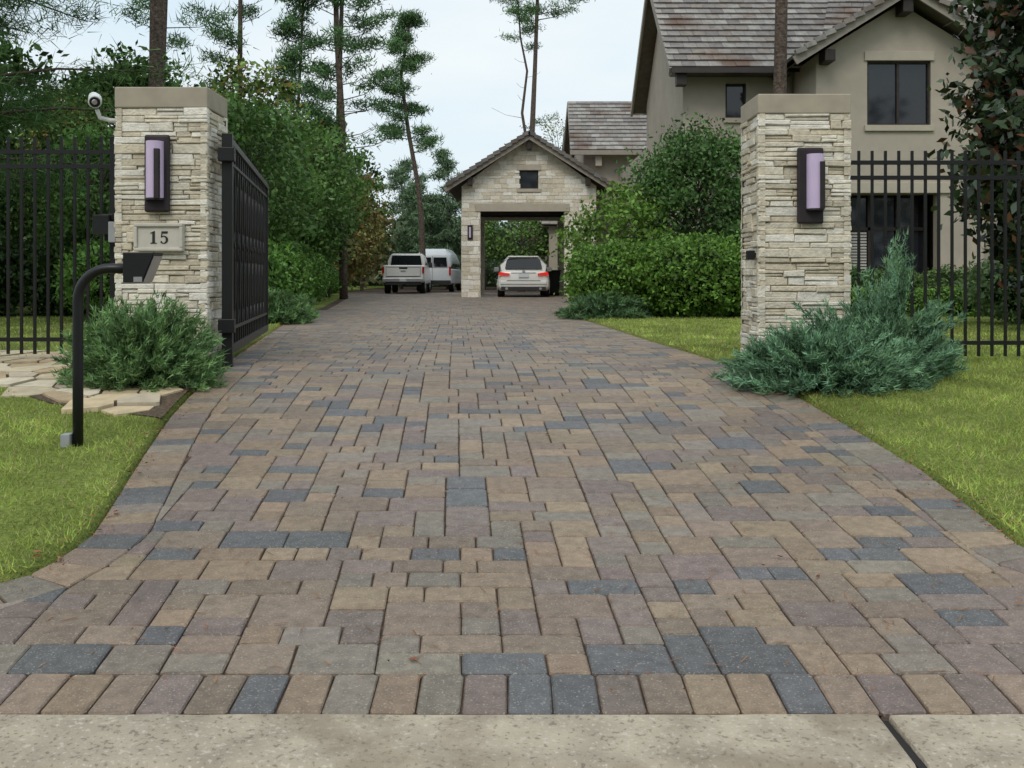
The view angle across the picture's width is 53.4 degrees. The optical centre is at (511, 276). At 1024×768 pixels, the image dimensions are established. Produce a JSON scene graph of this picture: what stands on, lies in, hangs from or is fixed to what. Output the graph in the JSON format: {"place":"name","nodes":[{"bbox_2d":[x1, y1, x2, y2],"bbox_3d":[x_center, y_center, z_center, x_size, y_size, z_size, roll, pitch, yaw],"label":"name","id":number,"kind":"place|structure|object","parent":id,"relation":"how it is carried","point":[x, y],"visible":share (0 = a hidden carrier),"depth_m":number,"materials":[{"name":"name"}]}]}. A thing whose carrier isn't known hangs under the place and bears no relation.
{"place":"outdoors","nodes":[
{"label":"outdoors","id":0,"kind":"place"},
{"bbox_2d":[0,286,391,582],"bbox_3d":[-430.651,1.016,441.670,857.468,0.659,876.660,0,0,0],"label":"lawn","id":1,"kind":"structure","parent":0,"point":[41,462],"depth_m":5.69,"materials":[{"name":"green plant"}]},
{"bbox_2d":[0,124,29,230],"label":"oak tree","id":2,"kind":"object","parent":1,"relation":"on","point":[2,213],"visible":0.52,"depth_m":21.12,"materials":[{"name":"plant"}]},
{"bbox_2d":[0,225,31,315],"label":"understory shrub","id":3,"kind":"object","parent":1,"relation":"on","point":[14,248],"visible":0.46,"depth_m":19.50,"materials":[{"name":"green plant"}]},
{"bbox_2d":[0,7,71,243],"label":"oak tree","id":4,"kind":"object","parent":1,"relation":"on","point":[18,60],"visible":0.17,"depth_m":24.84,"materials":[{"name":"plant"}]},
{"bbox_2d":[10,233,85,315],"bbox_3d":[-8.897,-0.076,20.100,2.365,1.777,2.030,0,0,0],"label":"understory shrub","id":5,"kind":"object","parent":1,"relation":"on","point":[41,282],"visible":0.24,"depth_m":19.47,"materials":[{"name":"green plant"}]},
{"bbox_2d":[4,127,109,312],"bbox_3d":[-9.033,-1.140,21.533,3.037,4.053,3.055,0,0,37],"label":"oak tree","id":6,"kind":"object","parent":1,"relation":"on","point":[26,218],"visible":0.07,"depth_m":20.88,"materials":[{"name":"plant"}]},
{"bbox_2d":[0,137,116,353],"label":"metal fence","id":7,"kind":"object","parent":1,"relation":"on","point":[47,166],"visible":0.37,"depth_m":9.09,"materials":[{"name":"metal"}]},
{"bbox_2d":[90,214,117,257],"bbox_3d":[-3.578,-0.358,8.970,0.255,0.384,0.220,0,0,0],"label":"intercom box","id":8,"kind":"object","parent":7,"relation":"attached to","point":[102,224],"visible":0.94,"depth_m":8.88,"materials":[{"name":"grey plastic"}]},
{"bbox_2d":[2,83,115,243],"bbox_3d":[-10.390,-1.790,23.631,3.202,5.412,3.001,0,0,16],"label":"oak tree","id":9,"kind":"object","parent":1,"relation":"on","point":[29,146],"visible":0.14,"depth_m":23.25,"materials":[{"name":"plant"}]},
{"bbox_2d":[10,115,115,316],"bbox_3d":[-7.895,-1.079,19.383,3.066,4.054,3.059,0,0,5],"label":"broadleaf tree","id":10,"kind":"object","parent":1,"relation":"on","point":[68,202],"visible":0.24,"depth_m":18.88,"materials":[{"name":"green plant"}]},
{"bbox_2d":[44,236,109,321],"bbox_3d":[-6.638,0.031,17.569,2.820,1.567,2.683,0,0,0],"label":"garden shrub","id":11,"kind":"object","parent":1,"relation":"on","point":[94,283],"visible":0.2,"depth_m":16.83,"materials":[{"name":"green plant"}]},
{"bbox_2d":[0,350,182,416],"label":"flagstone paving","id":12,"kind":"structure","parent":1,"relation":"on","point":[23,371],"depth_m":7.64,"materials":[{"name":"stone"}]},
{"bbox_2d":[6,365,192,417],"bbox_3d":[-3.967,0.847,8.195,3.266,0.184,2.810,0,0,0],"label":"planting bed","id":13,"kind":"object","parent":1,"relation":"on","point":[161,410],"visible":0.16,"depth_m":7.28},
{"bbox_2d":[50,287,234,392],"bbox_3d":[-2.902,0.504,7.993,1.434,0.879,1.072,0,0,0],"label":"juniper shrub","id":14,"kind":"object","parent":13,"relation":"on","point":[142,347],"visible":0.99,"depth_m":7.78,"materials":[{"name":"green plant"}]},
{"bbox_2d":[60,252,162,446],"bbox_3d":[-2.401,0.493,6.099,0.569,1.277,0.172,0,0,0],"label":"gate keypad pedestal","id":15,"kind":"object","parent":1,"relation":"on","point":[137,267],"visible":0.92,"depth_m":6.07,"materials":[{"name":"metal"}]},
{"bbox_2d":[0,0,236,204],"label":"pine tree","id":16,"kind":"object","parent":1,"relation":"on","point":[23,106],"visible":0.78,"depth_m":15.16,"materials":[{"name":"green plant"}]},
{"bbox_2d":[29,40,226,206],"bbox_3d":[-11.089,-2.913,30.012,5.840,7.795,5.875,0,0,0],"label":"oak tree","id":17,"kind":"object","parent":1,"relation":"on","point":[132,78],"visible":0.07,"depth_m":29.05,"materials":[{"name":"plant"}]},
{"bbox_2d":[98,0,236,80],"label":"pine tree","id":18,"kind":"object","parent":1,"relation":"on","point":[180,41],"visible":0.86,"depth_m":32.98,"materials":[{"name":"green plant"}]},
{"bbox_2d":[118,108,221,350],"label":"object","id":19,"kind":"object","parent":1,"relation":"on","point":[172,220],"visible":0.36,"depth_m":8.81,"materials":[{"name":"stone"}]},
{"bbox_2d":[115,87,226,117],"bbox_3d":[-3.030,-1.550,9.100,0.804,0.180,0.624,0,0,0],"label":"cap","id":20,"kind":"object","parent":19,"relation":"on","point":[168,97],"visible":0.84,"depth_m":8.79,"materials":[{"name":"stone"}]},
{"bbox_2d":[186,54,309,127],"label":"oak tree","id":21,"kind":"object","parent":1,"relation":"on","point":[289,86],"visible":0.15,"depth_m":31.83,"materials":[{"name":"plant"}]},
{"bbox_2d":[214,83,333,262],"bbox_3d":[-5.670,-1.544,21.416,3.824,5.068,3.832,0,0,-28],"label":"broadleaf tree","id":22,"kind":"object","parent":1,"relation":"on","point":[279,218],"visible":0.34,"depth_m":21.10,"materials":[{"name":"green plant"}]},
{"bbox_2d":[268,243,300,297],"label":"garden shrub","id":23,"kind":"object","parent":1,"relation":"on","point":[277,270],"visible":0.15,"depth_m":18.12,"materials":[{"name":"green plant"}]},
{"bbox_2d":[229,94,348,263],"bbox_3d":[-6.259,-1.823,26.417,4.283,5.676,4.292,0,0,37],"label":"broadleaf tree","id":24,"kind":"object","parent":1,"relation":"on","point":[304,133],"visible":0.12,"depth_m":26.23,"materials":[{"name":"green plant"}]},
{"bbox_2d":[268,231,316,298],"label":"garden shrub","id":25,"kind":"object","parent":1,"relation":"on","point":[301,275],"visible":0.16,"depth_m":20.65,"materials":[{"name":"green plant"}]},
{"bbox_2d":[268,287,319,324],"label":"juniper shrub","id":26,"kind":"object","parent":1,"relation":"on","point":[282,310],"visible":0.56,"depth_m":16.87,"materials":[{"name":"green plant"}]},
{"bbox_2d":[260,0,338,159],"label":"pine tree","id":27,"kind":"object","parent":1,"relation":"on","point":[289,26],"visible":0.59,"depth_m":35.65,"materials":[{"name":"green plant"}]},
{"bbox_2d":[282,237,326,297],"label":"garden shrub","id":28,"kind":"object","parent":1,"relation":"on","point":[307,256],"visible":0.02,"depth_m":24.04,"materials":[{"name":"green plant"}]},
{"bbox_2d":[300,242,334,300],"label":"garden shrub","id":29,"kind":"object","parent":1,"relation":"on","point":[324,279],"visible":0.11,"depth_m":27.97,"materials":[{"name":"green plant"}]},
{"bbox_2d":[313,260,344,300],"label":"garden shrub","id":30,"kind":"object","parent":1,"relation":"on","point":[332,282],"visible":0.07,"depth_m":32.07,"materials":[{"name":"green plant"}]},
{"bbox_2d":[280,109,393,273],"bbox_3d":[-6.482,-2.008,31.174,4.599,6.082,4.588,0,0,13],"label":"broadleaf tree","id":31,"kind":"object","parent":1,"relation":"on","point":[334,233],"visible":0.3,"depth_m":30.68,"materials":[{"name":"green plant"}]},
{"bbox_2d":[303,118,382,271],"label":"broadleaf tree","id":32,"kind":"object","parent":1,"relation":"on","point":[363,183],"visible":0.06,"depth_m":35.08,"materials":[{"name":"green plant"}]},
{"bbox_2d":[328,143,391,241],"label":"oak tree","id":33,"kind":"object","parent":1,"relation":"on","point":[361,156],"visible":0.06,"depth_m":57.53,"materials":[{"name":"green plant"}]},
{"bbox_2d":[335,195,387,290],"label":"autumn tree","id":34,"kind":"object","parent":1,"relation":"on","point":[367,246],"visible":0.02,"depth_m":54.70,"materials":[{"name":"plant"}]},
{"bbox_2d":[332,164,397,288],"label":"autumn tree","id":35,"kind":"object","parent":1,"relation":"on","point":[358,262],"visible":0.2,"depth_m":46.26,"materials":[{"name":"plant"}]},
{"bbox_2d":[0,0,643,235],"label":"sky","id":36,"kind":"structure","parent":0,"point":[476,81],"materials":[{"name":"white"}]},
{"bbox_2d":[357,287,496,290],"bbox_3d":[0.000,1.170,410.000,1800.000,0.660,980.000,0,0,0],"label":"ground","id":37,"kind":"structure","parent":0,"point":[438,289],"depth_m":67.29,"materials":[{"name":"concrete"}]},
{"bbox_2d":[0,52,96,205],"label":"pine tree","id":38,"kind":"object","parent":37,"relation":"on","point":[11,181],"visible":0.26,"depth_m":18.33,"materials":[{"name":"green plant"}]},
{"bbox_2d":[149,0,163,86],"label":"pine tree","id":39,"kind":"object","parent":37,"relation":"on","point":[156,30],"visible":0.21,"depth_m":19.89,"materials":[{"name":"brown plant"}]},
{"bbox_2d":[114,107,227,362],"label":"ledge stones","id":40,"kind":"object","parent":37,"relation":"on","point":[204,149],"visible":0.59,"depth_m":8.79,"materials":[{"name":"stone"}]},
{"bbox_2d":[88,92,115,122],"bbox_3d":[-3.570,-1.483,8.960,0.295,0.316,0.319,0,0,-22],"label":"security camera","id":41,"kind":"object","parent":40,"relation":"on","point":[94,99],"visible":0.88,"depth_m":8.83,"materials":[{"name":"white paint"}]},
{"bbox_2d":[145,135,169,211],"bbox_3d":[-3.048,-0.887,8.705,0.216,0.665,0.140,0,0,0],"label":"wall lamp","id":42,"kind":"object","parent":40,"relation":"attached to","point":[157,173],"visible":1,"depth_m":8.71,"materials":[{"name":"brown metal"}]},
{"bbox_2d":[134,223,184,250],"bbox_3d":[-3.035,-0.340,8.760,0.420,0.240,0.070,0,0,0],"label":"house number plaque","id":43,"kind":"object","parent":40,"relation":"attached to","point":[159,236],"visible":1,"depth_m":8.74,"materials":[{"name":"stone"}]},
{"bbox_2d":[179,0,289,95],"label":"pine tree","id":44,"kind":"object","parent":37,"relation":"on","point":[220,30],"visible":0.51,"depth_m":34.88,"materials":[{"name":"green plant"}]},
{"bbox_2d":[2,87,544,287],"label":"background trees","id":45,"kind":"object","parent":37,"relation":"on","point":[491,278],"visible":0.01,"depth_m":70.76,"materials":[{"name":"green plant"}]},
{"bbox_2d":[274,0,408,298],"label":"pine tree","id":46,"kind":"object","parent":37,"relation":"on","point":[337,37],"visible":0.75,"depth_m":35.86,"materials":[{"name":"green plant"}]},
{"bbox_2d":[290,0,394,296],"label":"pine tree","id":47,"kind":"object","parent":37,"relation":"on","point":[364,45],"visible":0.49,"depth_m":37.94,"materials":[{"name":"green plant"}]},
{"bbox_2d":[360,174,401,290],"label":"oak tree","id":48,"kind":"object","parent":37,"relation":"on","point":[384,239],"visible":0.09,"depth_m":60.91,"materials":[{"name":"green plant"}]},
{"bbox_2d":[382,155,422,288],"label":"pine tree","id":49,"kind":"object","parent":37,"relation":"on","point":[404,169],"visible":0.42,"depth_m":69.50,"materials":[{"name":"green plant"}]},
{"bbox_2d":[367,5,444,292],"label":"pine tree","id":50,"kind":"object","parent":37,"relation":"on","point":[400,40],"visible":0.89,"depth_m":49.78,"materials":[{"name":"green plant"}]},
{"bbox_2d":[383,172,452,253],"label":"pine tree","id":51,"kind":"object","parent":37,"relation":"on","point":[411,186],"visible":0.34,"depth_m":65.74,"materials":[{"name":"green plant"}]},
{"bbox_2d":[398,190,454,253],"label":"pine tree","id":52,"kind":"object","parent":37,"relation":"on","point":[432,218],"visible":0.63,"depth_m":63.64,"materials":[{"name":"green plant"}]},
{"bbox_2d":[428,146,461,288],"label":"pine tree","id":53,"kind":"object","parent":37,"relation":"on","point":[445,163],"visible":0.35,"depth_m":67.58,"materials":[{"name":"green plant"}]},
{"bbox_2d":[437,205,500,270],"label":"pine tree","id":54,"kind":"object","parent":37,"relation":"on","point":[455,233],"visible":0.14,"depth_m":63.62,"materials":[{"name":"green plant"}]},
{"bbox_2d":[0,714,1023,767],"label":"kerb","id":55,"kind":"structure","parent":37,"relation":"on","point":[509,741],"depth_m":2.90,"materials":[{"name":"concrete"}]},
{"bbox_2d":[485,221,548,291],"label":"crape myrtle tree","id":56,"kind":"object","parent":37,"relation":"on","point":[495,246],"visible":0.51,"depth_m":53.20,"materials":[{"name":"plant"}]},
{"bbox_2d":[496,4,558,131],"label":"pine tree","id":57,"kind":"object","parent":37,"relation":"on","point":[531,47],"visible":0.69,"depth_m":60.46,"materials":[{"name":"green plant"}]},
{"bbox_2d":[444,130,613,296],"bbox_3d":[0.650,-2.325,42.145,6.491,6.409,7.510,0,0,0],"label":"stone carport","id":58,"kind":"object","parent":37,"relation":"on","point":[528,175],"visible":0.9,"depth_m":38.98,"materials":[{"name":"stone"}]},
{"bbox_2d":[521,172,536,187],"bbox_3d":[0.645,-3.725,39.130,0.730,0.710,0.020,0,0,0],"label":"gable window glass","id":59,"kind":"structure","parent":58,"relation":"in","point":[528,179],"depth_m":39.12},
{"bbox_2d":[504,114,564,150],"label":"bare tree","id":60,"kind":"object","parent":37,"relation":"on","point":[550,127],"visible":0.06,"depth_m":60.62,"materials":[{"name":"plant"}]},
{"bbox_2d":[489,0,589,252],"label":"pine tree","id":61,"kind":"object","parent":37,"relation":"on","point":[535,9],"visible":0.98,"depth_m":59.87,"materials":[{"name":"green plant"}]},
{"bbox_2d":[545,227,556,269],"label":"walls","id":62,"kind":"structure","parent":37,"relation":"on","point":[552,262],"depth_m":52.00,"materials":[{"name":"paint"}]},
{"bbox_2d":[578,148,646,245],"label":"wing walls","id":63,"kind":"structure","parent":37,"relation":"on","point":[608,167],"depth_m":42.00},
{"bbox_2d":[647,7,1023,275],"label":"walls","id":64,"kind":"structure","parent":37,"relation":"on","point":[845,72],"depth_m":24.00,"materials":[{"name":"paint"}]},
{"bbox_2d":[727,86,742,116],"bbox_3d":[5.715,-4.495,26.130,0.530,0.890,0.020,0,0,0],"label":"window glass","id":65,"kind":"object","parent":64,"relation":"attached to","point":[734,99],"visible":0.71,"depth_m":26.12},
{"bbox_2d":[725,84,745,117],"bbox_3d":[5.715,-4.495,26.085,0.530,0.890,0.050,0,0,0],"label":"window frame","id":66,"kind":"object","parent":64,"relation":"attached to","point":[744,93],"visible":0.79,"depth_m":26.06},
{"bbox_2d":[633,0,1013,178],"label":"roof tiles","id":67,"kind":"object","parent":64,"relation":"attached to","point":[717,33],"visible":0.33,"depth_m":26.84,"materials":[{"name":"tile"}]},
{"bbox_2d":[669,67,793,184],"bbox_3d":[5.550,-3.725,25.500,3.200,2.910,0.800,0,0,0],"label":"gutter","id":68,"kind":"object","parent":67,"relation":"attached to","point":[729,71],"visible":0.52,"depth_m":25.18,"materials":[{"name":"metal"}]},
{"bbox_2d":[630,0,965,116],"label":"barge boards","id":69,"kind":"object","parent":67,"relation":"attached to","point":[868,15],"visible":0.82,"depth_m":23.39,"materials":[{"name":"paint"}]},
{"bbox_2d":[675,0,989,86],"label":"roof brackets","id":70,"kind":"object","parent":64,"relation":"attached to","point":[904,8],"visible":0.78,"depth_m":23.67,"materials":[{"name":"wood"}]},
{"bbox_2d":[851,232,866,271],"bbox_3d":[8.330,-0.598,24.655,0.500,0.955,0.020,0,0,0],"label":"window blind","id":71,"kind":"object","parent":64,"relation":"attached to","point":[860,250],"depth_m":24.64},
{"bbox_2d":[851,196,923,280],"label":"porch frames","id":72,"kind":"structure","parent":64,"relation":"in","point":[867,228],"depth_m":24.68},
{"bbox_2d":[851,196,921,273],"bbox_3d":[9.015,-0.745,24.775,2.070,2.450,0.050,0,0,0],"label":"porch glass","id":73,"kind":"object","parent":72,"relation":"in","point":[879,221],"visible":0.21,"depth_m":24.75,"materials":[{"name":"glass"}]},
{"bbox_2d":[867,61,929,124],"bbox_3d":[9.120,-4.330,24.085,1.500,1.520,0.050,0,0,0],"label":"window frame","id":74,"kind":"object","parent":64,"relation":"attached to","point":[897,63],"visible":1,"depth_m":24.06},
{"bbox_2d":[868,64,926,123],"bbox_3d":[9.120,-4.330,24.130,1.500,1.520,0.020,0,0,0],"label":"window glass","id":75,"kind":"object","parent":74,"relation":"in","point":[882,94],"visible":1,"depth_m":24.12,"materials":[{"name":"glass"}]},
{"bbox_2d":[864,51,933,130],"bbox_3d":[9.120,-4.370,23.975,1.640,1.880,0.090,0,0,0],"label":"window trim","id":76,"kind":"structure","parent":64,"relation":"attached to","point":[898,55],"depth_m":23.95,"materials":[{"name":"paint"}]},
{"bbox_2d":[850,182,949,309],"bbox_3d":[9.050,-0.695,23.610,3.300,3.050,0.820,0,0,0],"label":"porch header","id":77,"kind":"object","parent":64,"relation":"attached to","point":[904,187],"visible":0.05,"depth_m":23.93,"materials":[{"name":"paint"}]},
{"bbox_2d":[0,291,1023,721],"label":"driveway","id":78,"kind":"structure","parent":0,"point":[242,495],"depth_m":4.40,"materials":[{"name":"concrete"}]},
{"bbox_2d":[218,133,267,369],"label":"driveway gate","id":79,"kind":"structure","parent":78,"relation":"on","point":[243,322],"depth_m":10.07,"materials":[{"name":"metal"}]},
{"bbox_2d":[382,254,431,292],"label":"pickup truck","id":80,"kind":"object","parent":78,"relation":"on","point":[405,269],"visible":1,"depth_m":46.62,"materials":[{"name":"white paint"}]},
{"bbox_2d":[416,249,461,291],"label":"passenger van","id":81,"kind":"object","parent":78,"relation":"on","point":[445,269],"visible":0.51,"depth_m":52.61,"materials":[{"name":"silver paint"}]},
{"bbox_2d":[0,315,1022,690],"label":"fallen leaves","id":82,"kind":"object","parent":78,"relation":"on","point":[474,537],"visible":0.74,"depth_m":5.16,"materials":[{"name":"plant"}]},
{"bbox_2d":[494,256,551,296],"bbox_3d":[0.440,-0.023,41.000,2.372,1.600,4.760,0,0,0],"label":"parked car","id":83,"kind":"object","parent":78,"relation":"on","point":[523,273],"visible":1,"depth_m":38.74,"materials":[{"name":"white paint"}]},
{"bbox_2d":[546,270,560,294],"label":"trash bin","id":84,"kind":"object","parent":78,"relation":"on","point":[554,277],"visible":0.67,"depth_m":42.14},
{"bbox_2d":[564,101,646,157],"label":"wing roof","id":85,"kind":"structure","parent":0,"point":[604,125],"depth_m":43.20,"materials":[{"name":"tile"}]},
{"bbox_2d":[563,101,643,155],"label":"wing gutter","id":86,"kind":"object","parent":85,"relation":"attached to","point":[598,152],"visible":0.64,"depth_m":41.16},
{"bbox_2d":[565,309,1023,546],"bbox_3d":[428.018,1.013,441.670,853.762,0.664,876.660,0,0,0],"label":"lawn","id":87,"kind":"structure","parent":0,"point":[965,431],"depth_m":6.97,"materials":[{"name":"green plant"}]},
{"bbox_2d":[553,289,655,320],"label":"juniper shrub","id":88,"kind":"object","parent":87,"relation":"on","point":[590,305],"visible":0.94,"depth_m":18.52,"materials":[{"name":"green plant"}]},
{"bbox_2d":[553,233,668,316],"bbox_3d":[2.145,-0.021,19.959,2.670,1.643,3.042,0,0,0],"label":"hedge bush","id":89,"kind":"object","parent":87,"relation":"on","point":[601,271],"visible":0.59,"depth_m":19.16,"materials":[{"name":"green plant"}]},
{"bbox_2d":[540,178,682,270],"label":"ornamental tree","id":90,"kind":"object","parent":87,"relation":"on","point":[587,233],"visible":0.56,"depth_m":21.88,"materials":[{"name":"green plant"}]},
{"bbox_2d":[611,112,743,246],"bbox_3d":[4.022,-1.452,22.562,3.811,4.890,3.747,0,0,0],"label":"evergreen tree","id":91,"kind":"object","parent":87,"relation":"on","point":[693,159],"visible":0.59,"depth_m":21.99,"materials":[{"name":"green plant"}]},
{"bbox_2d":[617,228,741,317],"bbox_3d":[3.519,-0.061,19.382,3.213,1.729,3.107,0,0,0],"label":"hedge bush","id":92,"kind":"object","parent":87,"relation":"on","point":[696,275],"visible":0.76,"depth_m":18.57,"materials":[{"name":"green plant"}]},
{"bbox_2d":[773,0,787,93],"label":"pine tree","id":93,"kind":"object","parent":87,"relation":"on","point":[780,57],"visible":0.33,"depth_m":20.20,"materials":[{"name":"brown plant"}]},
{"bbox_2d":[744,117,843,339],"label":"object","id":94,"kind":"object","parent":87,"relation":"on","point":[795,228],"visible":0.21,"depth_m":8.81,"materials":[{"name":"stone"}]},
{"bbox_2d":[740,113,851,352],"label":"ledge stones","id":95,"kind":"object","parent":94,"relation":"attached to","point":[765,168],"visible":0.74,"depth_m":8.80,"materials":[{"name":"stone"}]},
{"bbox_2d":[741,94,850,123],"bbox_3d":[2.526,-1.495,9.125,0.804,0.170,0.674,0,0,0],"label":"cap","id":96,"kind":"object","parent":94,"relation":"on","point":[752,108],"visible":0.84,"depth_m":8.79,"materials":[{"name":"stone"}]},
{"bbox_2d":[797,148,824,223],"bbox_3d":[2.562,-0.782,8.707,0.225,0.655,0.137,0,0,0],"label":"wall lamp","id":97,"kind":"object","parent":94,"relation":"attached to","point":[810,185],"visible":1,"depth_m":8.73,"materials":[{"name":"brown metal"}]},
{"bbox_2d":[708,314,932,398],"bbox_3d":[2.410,0.618,7.955,1.802,0.664,1.290,0,0,0],"label":"juniper shrub","id":98,"kind":"object","parent":87,"relation":"on","point":[793,360],"visible":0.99,"depth_m":7.68,"materials":[{"name":"green plant"}]},
{"bbox_2d":[849,262,874,289],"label":"foundation shrub","id":99,"kind":"object","parent":87,"relation":"on","point":[853,273],"visible":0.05,"depth_m":21.98,"materials":[{"name":"green plant"}]},
{"bbox_2d":[783,228,969,388],"bbox_3d":[2.953,0.247,8.232,1.580,1.324,1.068,0,0,0],"label":"juniper shrub","id":100,"kind":"object","parent":87,"relation":"on","point":[922,333],"visible":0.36,"depth_m":8.11,"materials":[{"name":"green plant"}]},
{"bbox_2d":[851,286,932,315],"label":"boxwood hedge","id":101,"kind":"object","parent":87,"relation":"on","point":[917,301],"visible":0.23,"depth_m":19.55,"materials":[{"name":"green plant"}]},
{"bbox_2d":[860,264,932,311],"bbox_3d":[8.411,0.257,22.398,1.843,1.074,1.431,0,0,0],"label":"foundation shrub","id":102,"kind":"object","parent":87,"relation":"on","point":[917,278],"visible":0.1,"depth_m":22.13,"materials":[{"name":"green plant"}]},
{"bbox_2d":[850,151,1023,355],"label":"metal fence","id":103,"kind":"object","parent":87,"relation":"on","point":[938,162],"visible":0.53,"depth_m":9.09,"materials":[{"name":"metal"}]},
{"bbox_2d":[918,264,982,294],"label":"foundation shrub","id":104,"kind":"object","parent":87,"relation":"on","point":[944,277],"visible":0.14,"depth_m":22.23,"materials":[{"name":"green plant"}]},
{"bbox_2d":[915,285,988,315],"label":"boxwood hedge","id":105,"kind":"object","parent":87,"relation":"on","point":[945,297],"visible":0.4,"depth_m":19.54,"materials":[{"name":"green plant"}]},
{"bbox_2d":[926,0,1023,315],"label":"magnolia tree","id":106,"kind":"object","parent":87,"relation":"on","point":[996,102],"visible":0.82,"depth_m":13.63,"materials":[{"name":"green plant"}]},
{"bbox_2d":[954,256,1023,324],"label":"foundation shrub","id":107,"kind":"object","parent":87,"relation":"on","point":[998,297],"visible":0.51,"depth_m":16.12,"materials":[{"name":"green plant"}]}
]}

